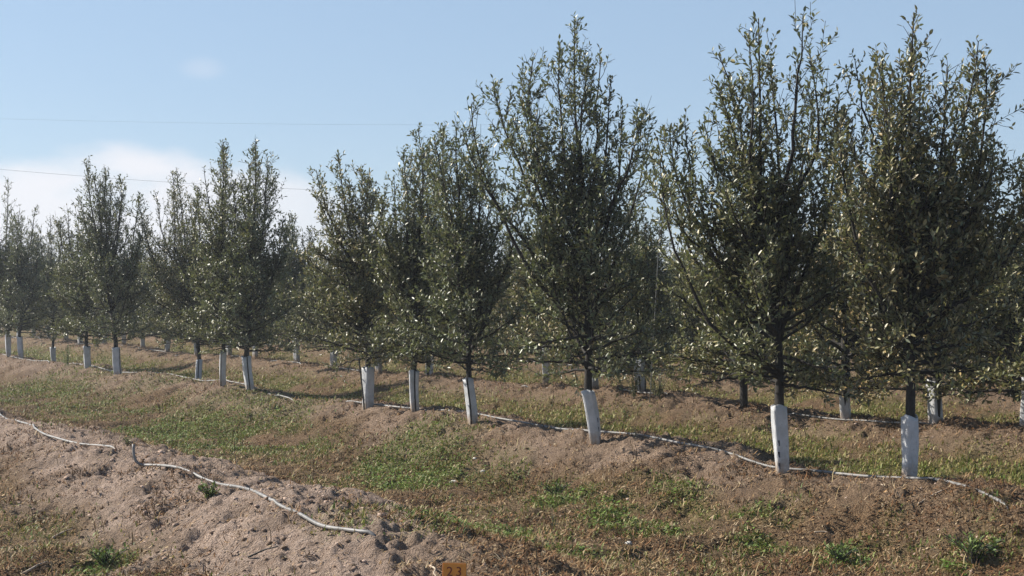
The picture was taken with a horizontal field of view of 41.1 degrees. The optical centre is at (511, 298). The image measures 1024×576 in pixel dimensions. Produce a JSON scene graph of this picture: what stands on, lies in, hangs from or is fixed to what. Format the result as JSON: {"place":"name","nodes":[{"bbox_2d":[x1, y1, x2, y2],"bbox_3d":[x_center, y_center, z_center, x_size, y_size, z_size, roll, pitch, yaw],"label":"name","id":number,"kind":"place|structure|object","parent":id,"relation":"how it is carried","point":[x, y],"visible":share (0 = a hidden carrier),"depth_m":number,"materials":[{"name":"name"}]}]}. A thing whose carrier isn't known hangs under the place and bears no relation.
{"place":"outdoors","nodes":[
{"label":"outdoors","id":0,"kind":"place"},
{"bbox_2d":[1,169,1013,195],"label":"power line","id":1,"kind":"object","parent":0,"point":[244,186],"visible":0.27,"depth_m":92.97,"materials":[{"name":"metal"}]},
{"bbox_2d":[0,327,1023,575],"bbox_3d":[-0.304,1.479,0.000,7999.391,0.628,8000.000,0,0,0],"label":"ground","id":2,"kind":"structure","parent":0,"point":[354,549],"depth_m":11.16,"materials":[{"name":"soil"}]},
{"bbox_2d":[5,334,10,356],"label":"tree guard","id":3,"kind":"object","parent":2,"relation":"on","point":[8,345],"visible":0.82,"depth_m":30.22,"materials":[{"name":"white plastic"}]},
{"bbox_2d":[0,177,36,336],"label":"evergreen tree","id":4,"kind":"object","parent":2,"relation":"on","point":[3,256],"visible":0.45,"depth_m":30.26,"materials":[{"name":"green plant"}]},
{"bbox_2d":[17,336,23,358],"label":"tree guard","id":5,"kind":"object","parent":2,"relation":"on","point":[20,347],"visible":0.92,"depth_m":29.79,"materials":[{"name":"white plastic"}]},
{"bbox_2d":[0,242,42,329],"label":"evergreen tree","id":6,"kind":"object","parent":2,"relation":"on","point":[10,302],"visible":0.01,"depth_m":45.43,"materials":[{"name":"green plant"}]},
{"bbox_2d":[11,231,48,331],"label":"evergreen tree","id":7,"kind":"object","parent":2,"relation":"on","point":[29,267],"visible":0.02,"depth_m":43.72,"materials":[{"name":"green plant"}]},
{"bbox_2d":[0,205,63,338],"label":"evergreen tree","id":8,"kind":"object","parent":2,"relation":"on","point":[25,275],"visible":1,"depth_m":29.72,"materials":[{"name":"green plant"}]},
{"bbox_2d":[21,561,46,573],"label":"twig","id":9,"kind":"object","parent":2,"relation":"on","point":[33,567],"visible":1,"depth_m":8.21,"materials":[{"name":"brown wood"}]},
{"bbox_2d":[25,234,61,337],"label":"evergreen tree","id":10,"kind":"object","parent":2,"relation":"on","point":[48,257],"visible":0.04,"depth_m":42.45,"materials":[{"name":"green plant"}]},
{"bbox_2d":[19,215,84,347],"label":"evergreen tree","id":11,"kind":"object","parent":2,"relation":"on","point":[57,314],"visible":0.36,"depth_m":31.27,"materials":[{"name":"green plant"}]},
{"bbox_2d":[50,347,55,361],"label":"tree guard","id":12,"kind":"object","parent":2,"relation":"on","point":[53,353],"visible":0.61,"depth_m":31.30,"materials":[{"name":"white plastic"}]},
{"bbox_2d":[0,414,113,447],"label":"irrigation pipe","id":13,"kind":"object","parent":2,"relation":"on","point":[58,438],"visible":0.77,"depth_m":12.39,"materials":[{"name":"white plastic"}]},
{"bbox_2d":[52,529,71,538],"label":"twig","id":14,"kind":"object","parent":2,"relation":"on","point":[54,536],"visible":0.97,"depth_m":9.21,"materials":[{"name":"brown wood"}]},
{"bbox_2d":[62,345,71,364],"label":"sapling","id":15,"kind":"object","parent":2,"relation":"on","point":[67,348],"visible":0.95,"depth_m":26.27,"materials":[{"name":"green plant"}]},
{"bbox_2d":[46,247,98,342],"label":"evergreen tree","id":16,"kind":"object","parent":2,"relation":"on","point":[71,316],"depth_m":39.44,"materials":[{"name":"green plant"}]},
{"bbox_2d":[42,203,116,356],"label":"evergreen tree","id":17,"kind":"object","parent":2,"relation":"on","point":[68,283],"visible":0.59,"depth_m":25.04,"materials":[{"name":"green plant"}]},
{"bbox_2d":[83,346,90,368],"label":"tree guard","id":18,"kind":"object","parent":2,"relation":"on","point":[87,355],"visible":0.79,"depth_m":25.12,"materials":[{"name":"white plastic"}]},
{"bbox_2d":[65,259,119,332],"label":"evergreen tree","id":19,"kind":"object","parent":2,"relation":"on","point":[89,307],"visible":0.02,"depth_m":37.93,"materials":[{"name":"green plant"}]},
{"bbox_2d":[57,155,157,347],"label":"evergreen tree","id":20,"kind":"object","parent":2,"relation":"on","point":[115,287],"visible":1,"depth_m":23.36,"materials":[{"name":"green plant"}]},
{"bbox_2d":[88,542,130,566],"bbox_3d":[-2.435,1.552,8.266,0.246,0.153,0.279,0,0,-14],"label":"weed","id":21,"kind":"object","parent":2,"relation":"on","point":[101,556],"visible":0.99,"depth_m":8.21,"materials":[{"name":"green plant"}]},
{"bbox_2d":[112,347,121,374],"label":"tree guard","id":22,"kind":"object","parent":2,"relation":"on","point":[116,360],"visible":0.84,"depth_m":23.35,"materials":[{"name":"white plastic"}]},
{"bbox_2d":[90,221,145,331],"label":"evergreen tree","id":23,"kind":"object","parent":2,"relation":"on","point":[126,233],"visible":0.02,"depth_m":36.71,"materials":[{"name":"green plant"}]},
{"bbox_2d":[121,436,131,445],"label":"weed","id":24,"kind":"object","parent":2,"relation":"on","point":[127,442],"visible":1,"depth_m":11.63,"materials":[{"name":"green plant"}]},
{"bbox_2d":[141,331,144,346],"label":"tree guard","id":25,"kind":"object","parent":2,"relation":"on","point":[142,342],"visible":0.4,"depth_m":35.35,"materials":[{"name":"white plastic"}]},
{"bbox_2d":[103,236,183,339],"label":"evergreen tree","id":26,"kind":"object","parent":2,"relation":"on","point":[146,273],"visible":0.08,"depth_m":35.14,"materials":[{"name":"green plant"}]},
{"bbox_2d":[125,222,190,346],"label":"evergreen tree","id":27,"kind":"object","parent":2,"relation":"on","point":[154,308],"visible":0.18,"depth_m":33.41,"materials":[{"name":"green plant"}]},
{"bbox_2d":[165,338,170,351],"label":"tree guard","id":28,"kind":"object","parent":2,"relation":"on","point":[167,347],"visible":0.51,"depth_m":33.64,"materials":[{"name":"white plastic"}]},
{"bbox_2d":[127,168,232,359],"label":"evergreen tree","id":29,"kind":"object","parent":2,"relation":"on","point":[173,290],"visible":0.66,"depth_m":23.66,"materials":[{"name":"green plant"}]},
{"bbox_2d":[152,229,233,350],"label":"evergreen tree","id":30,"kind":"object","parent":2,"relation":"on","point":[161,324],"visible":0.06,"depth_m":31.85,"materials":[{"name":"green plant"}]},
{"bbox_2d":[195,359,202,378],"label":"tree guard","id":31,"kind":"object","parent":2,"relation":"on","point":[198,369],"visible":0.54,"depth_m":23.77,"materials":[{"name":"white plastic"}]},
{"bbox_2d":[196,480,219,499],"bbox_3d":[-2.013,1.274,9.073,0.161,0.140,0.126,0,0,0],"label":"weed","id":32,"kind":"object","parent":2,"relation":"on","point":[211,492],"visible":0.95,"depth_m":9.05,"materials":[{"name":"green plant"}]},
{"bbox_2d":[173,138,269,351],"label":"evergreen tree","id":33,"kind":"object","parent":2,"relation":"on","point":[221,219],"visible":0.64,"depth_m":19.33,"materials":[{"name":"green plant"}]},
{"bbox_2d":[219,350,226,386],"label":"tree guard","id":34,"kind":"object","parent":2,"relation":"on","point":[222,366],"visible":0.88,"depth_m":19.37,"materials":[{"name":"white plastic"}]},
{"bbox_2d":[226,346,231,355],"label":"tree guard","id":35,"kind":"object","parent":2,"relation":"on","point":[229,352],"visible":0.25,"depth_m":30.60,"materials":[{"name":"white plastic"}]},
{"bbox_2d":[188,235,272,346],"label":"evergreen tree","id":36,"kind":"object","parent":2,"relation":"on","point":[221,323],"depth_m":30.42,"materials":[{"name":"green plant"}]},
{"bbox_2d":[241,356,253,390],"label":"tree guard","id":37,"kind":"object","parent":2,"relation":"on","point":[247,372],"visible":0.8,"depth_m":18.91,"materials":[{"name":"white plastic"}]},
{"bbox_2d":[198,139,302,356],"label":"evergreen tree","id":38,"kind":"object","parent":2,"relation":"on","point":[249,264],"visible":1,"depth_m":18.86,"materials":[{"name":"green plant"}]},
{"bbox_2d":[132,444,375,535],"bbox_3d":[-1.759,1.215,8.922,0.248,0.196,3.907,0,0,-33],"label":"irrigation pipe","id":39,"kind":"object","parent":2,"relation":"on","point":[306,517],"visible":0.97,"depth_m":8.42,"materials":[{"name":"white plastic"}]},
{"bbox_2d":[217,226,290,349],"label":"evergreen tree","id":40,"kind":"object","parent":2,"relation":"on","point":[259,317],"visible":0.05,"depth_m":28.92,"materials":[{"name":"green plant"}]},
{"bbox_2d":[252,345,258,357],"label":"tree guard","id":41,"kind":"object","parent":2,"relation":"on","point":[254,354],"visible":0.3,"depth_m":29.07,"materials":[{"name":"white plastic"}]},
{"bbox_2d":[248,546,278,557],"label":"twig","id":42,"kind":"object","parent":2,"relation":"on","point":[251,555],"visible":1,"depth_m":7.49,"materials":[{"name":"wood"}]},
{"bbox_2d":[270,279,317,338],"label":"evergreen tree","id":43,"kind":"object","parent":2,"relation":"on","point":[285,321],"depth_m":37.40,"materials":[{"name":"green plant"}]},
{"bbox_2d":[251,210,338,352],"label":"evergreen tree","id":44,"kind":"object","parent":2,"relation":"on","point":[295,275],"visible":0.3,"depth_m":27.41,"materials":[{"name":"green plant"}]},
{"bbox_2d":[293,338,299,361],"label":"tree guard","id":45,"kind":"object","parent":2,"relation":"on","point":[297,357],"visible":0.55,"depth_m":27.54,"materials":[{"name":"white plastic"}]},
{"bbox_2d":[266,228,358,357],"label":"evergreen tree","id":46,"kind":"object","parent":2,"relation":"on","point":[312,310],"visible":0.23,"depth_m":25.85,"materials":[{"name":"green plant"}]},
{"bbox_2d":[300,258,336,345],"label":"evergreen tree","id":47,"kind":"object","parent":2,"relation":"on","point":[317,311],"visible":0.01,"depth_m":35.85,"materials":[{"name":"green plant"}]},
{"bbox_2d":[330,348,337,366],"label":"tree guard","id":48,"kind":"object","parent":2,"relation":"on","point":[333,356],"visible":0.38,"depth_m":26.02,"materials":[{"name":"white plastic"}]},
{"bbox_2d":[288,149,408,383],"bbox_3d":[-1.858,-0.192,16.031,1.495,3.114,1.394,0,0,-24],"label":"evergreen tree","id":49,"kind":"object","parent":2,"relation":"on","point":[357,304],"visible":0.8,"depth_m":15.93,"materials":[{"name":"green plant"}]},
{"bbox_2d":[358,357,364,409],"bbox_3d":[-1.758,1.023,15.979,0.096,0.682,0.021,0,0,17],"label":"stake","id":50,"kind":"object","parent":2,"relation":"on","point":[361,384],"visible":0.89,"depth_m":15.97,"materials":[{"name":"wood"}]},
{"bbox_2d":[362,366,373,409],"bbox_3d":[-1.689,1.075,16.028,0.124,0.560,0.126,0,0,-39],"label":"tree guard","id":51,"kind":"object","parent":2,"relation":"on","point":[368,381],"visible":0.87,"depth_m":15.98,"materials":[{"name":"white plastic"}]},
{"bbox_2d":[374,345,381,371],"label":"tree guard","id":52,"kind":"object","parent":2,"relation":"on","point":[378,368],"visible":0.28,"depth_m":24.34,"materials":[{"name":"white plastic"}]},
{"bbox_2d":[332,236,438,363],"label":"evergreen tree","id":53,"kind":"object","parent":2,"relation":"on","point":[362,349],"visible":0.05,"depth_m":24.24,"materials":[{"name":"green plant"}]},
{"bbox_2d":[352,122,464,378],"bbox_3d":[-1.147,-0.333,15.095,1.234,3.262,1.136,0,0,-29],"label":"evergreen tree","id":54,"kind":"object","parent":2,"relation":"on","point":[402,267],"visible":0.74,"depth_m":14.98,"materials":[{"name":"green plant"}]},
{"bbox_2d":[409,370,419,411],"bbox_3d":[-1.077,1.035,15.064,0.122,0.502,0.106,0,0,-11],"label":"tree guard","id":55,"kind":"object","parent":2,"relation":"on","point":[414,388],"visible":0.98,"depth_m":15.02,"materials":[{"name":"white plastic"}]},
{"bbox_2d":[425,353,433,374],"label":"tree guard","id":56,"kind":"object","parent":2,"relation":"on","point":[431,367],"visible":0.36,"depth_m":23.08,"materials":[{"name":"white plastic"}]},
{"bbox_2d":[361,178,499,374],"bbox_3d":[-1.337,-0.303,23.106,2.205,3.465,2.307,0,0,-32],"label":"evergreen tree","id":57,"kind":"object","parent":2,"relation":"on","point":[393,323],"visible":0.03,"depth_m":23.06,"materials":[{"name":"green plant"}]},
{"bbox_2d":[442,562,466,575],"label":"number plate","id":58,"kind":"object","parent":2,"relation":"on","point":[454,568],"visible":1,"depth_m":6.41,"materials":[{"name":"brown wood"}]},
{"bbox_2d":[436,267,487,354],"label":"evergreen tree","id":59,"kind":"object","parent":2,"relation":"on","point":[464,324],"depth_m":29.75,"materials":[{"name":"green plant"}]},
{"bbox_2d":[395,115,538,381],"bbox_3d":[-0.459,-0.253,13.773,1.411,3.153,1.562,0,0,-10],"label":"evergreen tree","id":60,"kind":"object","parent":2,"relation":"on","point":[468,249],"visible":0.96,"depth_m":13.58,"materials":[{"name":"green plant"}]},
{"bbox_2d":[463,378,477,424],"bbox_3d":[-0.422,1.054,13.797,0.133,0.514,0.112,0,0,-27],"label":"tree guard","id":61,"kind":"object","parent":2,"relation":"on","point":[470,399],"visible":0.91,"depth_m":13.76,"materials":[{"name":"white plastic"}]},
{"bbox_2d":[11,336,932,424],"bbox_3d":[-7.484,1.312,32.017,0.234,0.224,45.884,0,0,-34],"label":"irrigation pipe","id":62,"kind":"object","parent":2,"relation":"on","point":[666,393],"visible":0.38,"depth_m":15.69,"materials":[{"name":"white plastic"}]},
{"bbox_2d":[480,232,529,336],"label":"evergreen tree","id":63,"kind":"object","parent":2,"relation":"on","point":[502,248],"visible":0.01,"depth_m":35.58,"materials":[{"name":"green plant"}]},
{"bbox_2d":[3,354,1007,508],"bbox_3d":[-5.006,1.267,21.143,0.430,0.189,30.186,0,0,-33],"label":"irrigation pipe","id":64,"kind":"object","parent":2,"relation":"on","point":[801,469],"visible":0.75,"depth_m":11.46,"materials":[{"name":"white plastic"}]},
{"bbox_2d":[474,255,542,359],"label":"evergreen tree","id":65,"kind":"object","parent":2,"relation":"on","point":[504,314],"visible":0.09,"depth_m":28.09,"materials":[{"name":"green plant"}]},
{"bbox_2d":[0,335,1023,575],"bbox_3d":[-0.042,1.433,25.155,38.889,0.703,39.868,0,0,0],"label":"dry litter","id":66,"kind":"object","parent":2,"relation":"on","point":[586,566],"visible":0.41,"depth_m":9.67,"materials":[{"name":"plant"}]},
{"bbox_2d":[0,368,1023,575],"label":"soil clods","id":67,"kind":"object","parent":2,"relation":"on","point":[300,565],"visible":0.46,"depth_m":8.88,"materials":[{"name":"brown soil"}]},
{"bbox_2d":[486,212,580,366],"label":"evergreen tree","id":68,"kind":"object","parent":2,"relation":"on","point":[520,293],"visible":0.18,"depth_m":20.05,"materials":[{"name":"green plant"}]},
{"bbox_2d":[542,348,549,383],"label":"tree guard","id":69,"kind":"object","parent":2,"relation":"on","point":[544,369],"visible":0.35,"depth_m":20.20,"materials":[{"name":"white plastic"}]},
{"bbox_2d":[550,515,557,529],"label":"weed","id":70,"kind":"object","parent":2,"relation":"on","point":[552,524],"visible":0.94,"depth_m":9.72,"materials":[{"name":"green plant"}]},
{"bbox_2d":[538,477,573,495],"bbox_3d":[0.354,1.517,10.915,0.286,0.163,0.192,0,0,-33],"label":"weed","id":71,"kind":"object","parent":2,"relation":"on","point":[557,489],"visible":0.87,"depth_m":10.92,"materials":[{"name":"green plant"}]},
{"bbox_2d":[447,11,682,396],"bbox_3d":[0.467,-0.602,12.122,2.071,3.906,1.602,0,0,0],"label":"evergreen tree","id":72,"kind":"object","parent":2,"relation":"on","point":[572,207],"visible":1,"depth_m":12.00,"materials":[{"name":"green plant"}]},
{"bbox_2d":[581,390,600,444],"bbox_3d":[0.707,1.071,12.103,0.178,0.530,0.119,0,0,13],"label":"tree guard","id":73,"kind":"object","parent":2,"relation":"on","point":[591,411],"visible":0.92,"depth_m":12.06,"materials":[{"name":"white plastic"}]},
{"bbox_2d":[592,354,598,387],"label":"tree guard","id":74,"kind":"object","parent":2,"relation":"on","point":[595,383],"visible":0.2,"depth_m":19.23,"materials":[{"name":"white plastic"}]},
{"bbox_2d":[535,229,660,373],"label":"evergreen tree","id":75,"kind":"object","parent":2,"relation":"on","point":[553,324],"visible":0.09,"depth_m":19.07,"materials":[{"name":"green plant"}]},
{"bbox_2d":[565,184,692,382],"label":"evergreen tree","id":76,"kind":"object","parent":2,"relation":"on","point":[649,290],"visible":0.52,"depth_m":18.19,"materials":[{"name":"green plant"}]},
{"bbox_2d":[623,376,641,398],"bbox_3d":[1.590,1.174,18.012,0.250,0.342,0.166,0,0,0],"label":"weed","id":77,"kind":"object","parent":2,"relation":"on","point":[634,392],"visible":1,"depth_m":18.01,"materials":[{"name":"green plant"}]},
{"bbox_2d":[634,359,644,391],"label":"tree guard","id":78,"kind":"object","parent":2,"relation":"on","point":[642,382],"visible":0.5,"depth_m":18.34,"materials":[{"name":"white plastic"}]},
{"bbox_2d":[610,228,679,347],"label":"evergreen tree","id":79,"kind":"object","parent":2,"relation":"on","point":[635,312],"depth_m":24.93,"materials":[{"name":"green plant"}]},
{"bbox_2d":[638,368,669,399],"bbox_3d":[1.858,1.106,17.760,0.455,0.424,0.499,0,0,0],"label":"weed","id":80,"kind":"object","parent":2,"relation":"on","point":[655,392],"visible":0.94,"depth_m":17.74,"materials":[{"name":"green plant"}]},
{"bbox_2d":[649,166,662,402],"bbox_3d":[1.858,-0.172,17.581,0.188,3.115,0.014,0,0,-6],"label":"support cane","id":81,"kind":"object","parent":2,"relation":"on","point":[655,302],"visible":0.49,"depth_m":17.58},
{"bbox_2d":[634,228,714,370],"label":"evergreen tree","id":82,"kind":"object","parent":2,"relation":"on","point":[678,305],"visible":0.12,"depth_m":23.07,"materials":[{"name":"green plant"}]},
{"bbox_2d":[664,239,706,357],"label":"evergreen tree","id":83,"kind":"object","parent":2,"relation":"on","point":[672,276],"visible":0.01,"depth_m":29.67,"materials":[{"name":"green plant"}]},
{"bbox_2d":[644,197,836,407],"bbox_3d":[2.863,-0.052,16.677,2.477,2.942,2.146,0,0,4],"label":"evergreen tree","id":84,"kind":"object","parent":2,"relation":"on","point":[700,356],"visible":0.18,"depth_m":16.54,"materials":[{"name":"green plant"}]},
{"bbox_2d":[634,0,873,407],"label":"evergreen tree","id":85,"kind":"object","parent":2,"relation":"on","point":[768,272],"visible":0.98,"depth_m":10.24,"materials":[{"name":"green plant"}]},
{"bbox_2d":[701,272,833,380],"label":"evergreen tree","id":86,"kind":"object","parent":2,"relation":"on","point":[754,335],"depth_m":22.20,"materials":[{"name":"green plant"}]},
{"bbox_2d":[771,404,788,473],"bbox_3d":[2.032,1.084,10.330,0.136,0.570,0.121,0,0,0],"label":"tree guard","id":87,"kind":"object","parent":2,"relation":"on","point":[779,425],"visible":0.91,"depth_m":10.28,"materials":[{"name":"white plastic"}]},
{"bbox_2d":[793,268,849,351],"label":"evergreen tree","id":88,"kind":"object","parent":2,"relation":"on","point":[821,333],"depth_m":26.47,"materials":[{"name":"green plant"}]},
{"bbox_2d":[762,139,905,405],"bbox_3d":[3.794,-0.191,15.345,1.972,3.294,2.064,0,0,18],"label":"evergreen tree","id":89,"kind":"object","parent":2,"relation":"on","point":[843,320],"visible":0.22,"depth_m":15.24,"materials":[{"name":"green plant"}]},
{"bbox_2d":[789,190,886,374],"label":"evergreen tree","id":90,"kind":"object","parent":2,"relation":"on","point":[848,338],"visible":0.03,"depth_m":20.77,"materials":[{"name":"green plant"}]},
{"bbox_2d":[824,539,857,562],"bbox_3d":[2.037,1.571,8.447,0.198,0.160,0.276,0,0,40],"label":"weed","id":91,"kind":"object","parent":2,"relation":"on","point":[838,553],"visible":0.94,"depth_m":8.43,"materials":[{"name":"green plant"}]},
{"bbox_2d":[839,379,850,418],"bbox_3d":[3.757,1.139,15.414,0.133,0.547,0.131,0,0,20],"label":"tree guard","id":92,"kind":"object","parent":2,"relation":"on","point":[845,411],"visible":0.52,"depth_m":15.36,"materials":[{"name":"white plastic"}]},
{"bbox_2d":[901,414,918,476],"bbox_3d":[2.811,1.069,9.652,0.113,0.503,0.112,0,0,0],"label":"tree guard","id":93,"kind":"object","parent":2,"relation":"on","point":[910,437],"visible":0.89,"depth_m":9.61,"materials":[{"name":"white plastic"}]},
{"bbox_2d":[802,5,1023,417],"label":"evergreen tree","id":94,"kind":"object","parent":2,"relation":"on","point":[941,236],"visible":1,"depth_m":9.55,"materials":[{"name":"green plant"}]},
{"bbox_2d":[831,155,1015,416],"bbox_3d":[4.466,-0.089,14.466,2.104,3.016,2.098,0,0,0],"label":"evergreen tree","id":95,"kind":"object","parent":2,"relation":"on","point":[895,379],"visible":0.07,"depth_m":14.33,"materials":[{"name":"green plant"}]},
{"bbox_2d":[918,487,948,503],"bbox_3d":[2.777,1.300,8.998,0.238,0.103,0.016,0,0,-18],"label":"twig","id":96,"kind":"object","parent":2,"relation":"on","point":[932,495],"visible":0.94,"depth_m":9.00,"materials":[{"name":"brown wood"}]},
{"bbox_2d":[926,379,942,423],"bbox_3d":[4.455,1.109,14.388,0.137,0.523,0.160,0,0,-29],"label":"tree guard","id":97,"kind":"object","parent":2,"relation":"on","point":[932,411],"visible":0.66,"depth_m":14.34,"materials":[{"name":"white plastic"}]},
{"bbox_2d":[915,166,1023,408],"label":"evergreen tree","id":98,"kind":"object","parent":2,"relation":"on","point":[1012,322],"visible":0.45,"depth_m":13.28,"materials":[{"name":"green plant"}]},
{"bbox_2d":[943,531,1007,563],"bbox_3d":[2.686,1.441,7.938,0.278,0.190,0.314,0,0,-28],"label":"weed","id":99,"kind":"object","parent":2,"relation":"on","point":[972,551],"visible":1,"depth_m":7.90,"materials":[{"name":"green plant"}]},
{"bbox_2d":[1019,377,1023,426],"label":"tree guard","id":100,"kind":"object","parent":2,"relation":"on","point":[1022,410],"visible":0.63,"depth_m":13.42,"materials":[{"name":"white plastic"}]},
{"bbox_2d":[0,340,1023,575],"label":"grass","id":101,"kind":"structure","parent":0,"point":[642,524],"depth_m":13.12,"materials":[{"name":"green plant"}]},
{"bbox_2d":[0,0,1023,284],"label":"sky","id":102,"kind":"structure","parent":0,"point":[288,71],"materials":[{"name":"blue"}]},
{"bbox_2d":[27,113,1023,124],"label":"power line","id":103,"kind":"object","parent":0,"point":[352,124],"visible":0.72,"depth_m":95.98,"materials":[{"name":"metal"}]}
]}

